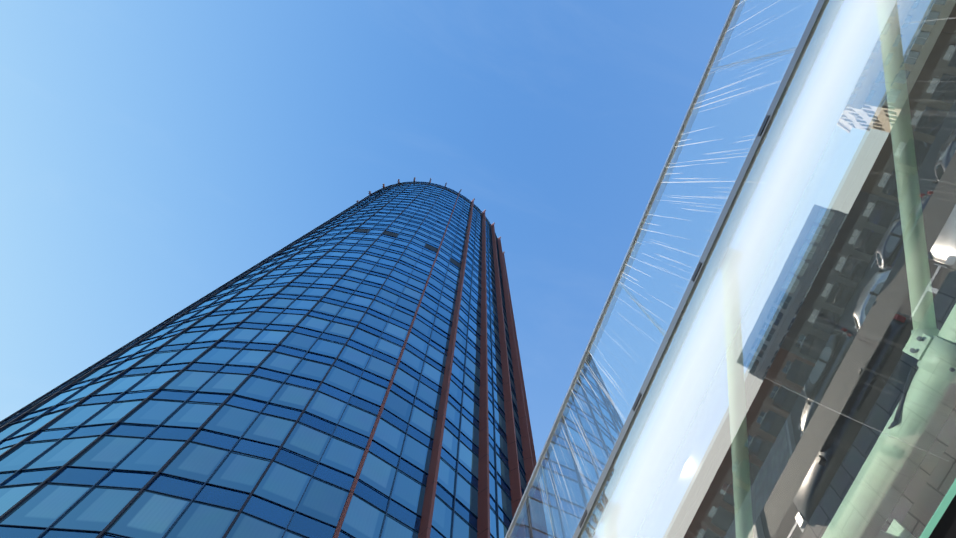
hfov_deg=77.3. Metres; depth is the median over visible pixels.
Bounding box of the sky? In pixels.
[0,0,930,537]
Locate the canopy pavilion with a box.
[505,0,955,537]
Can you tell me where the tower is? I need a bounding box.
[0,177,536,537]
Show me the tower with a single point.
(354, 370)
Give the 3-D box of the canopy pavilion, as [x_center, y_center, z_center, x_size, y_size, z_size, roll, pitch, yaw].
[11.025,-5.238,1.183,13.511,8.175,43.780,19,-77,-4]
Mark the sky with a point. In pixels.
(154, 153)

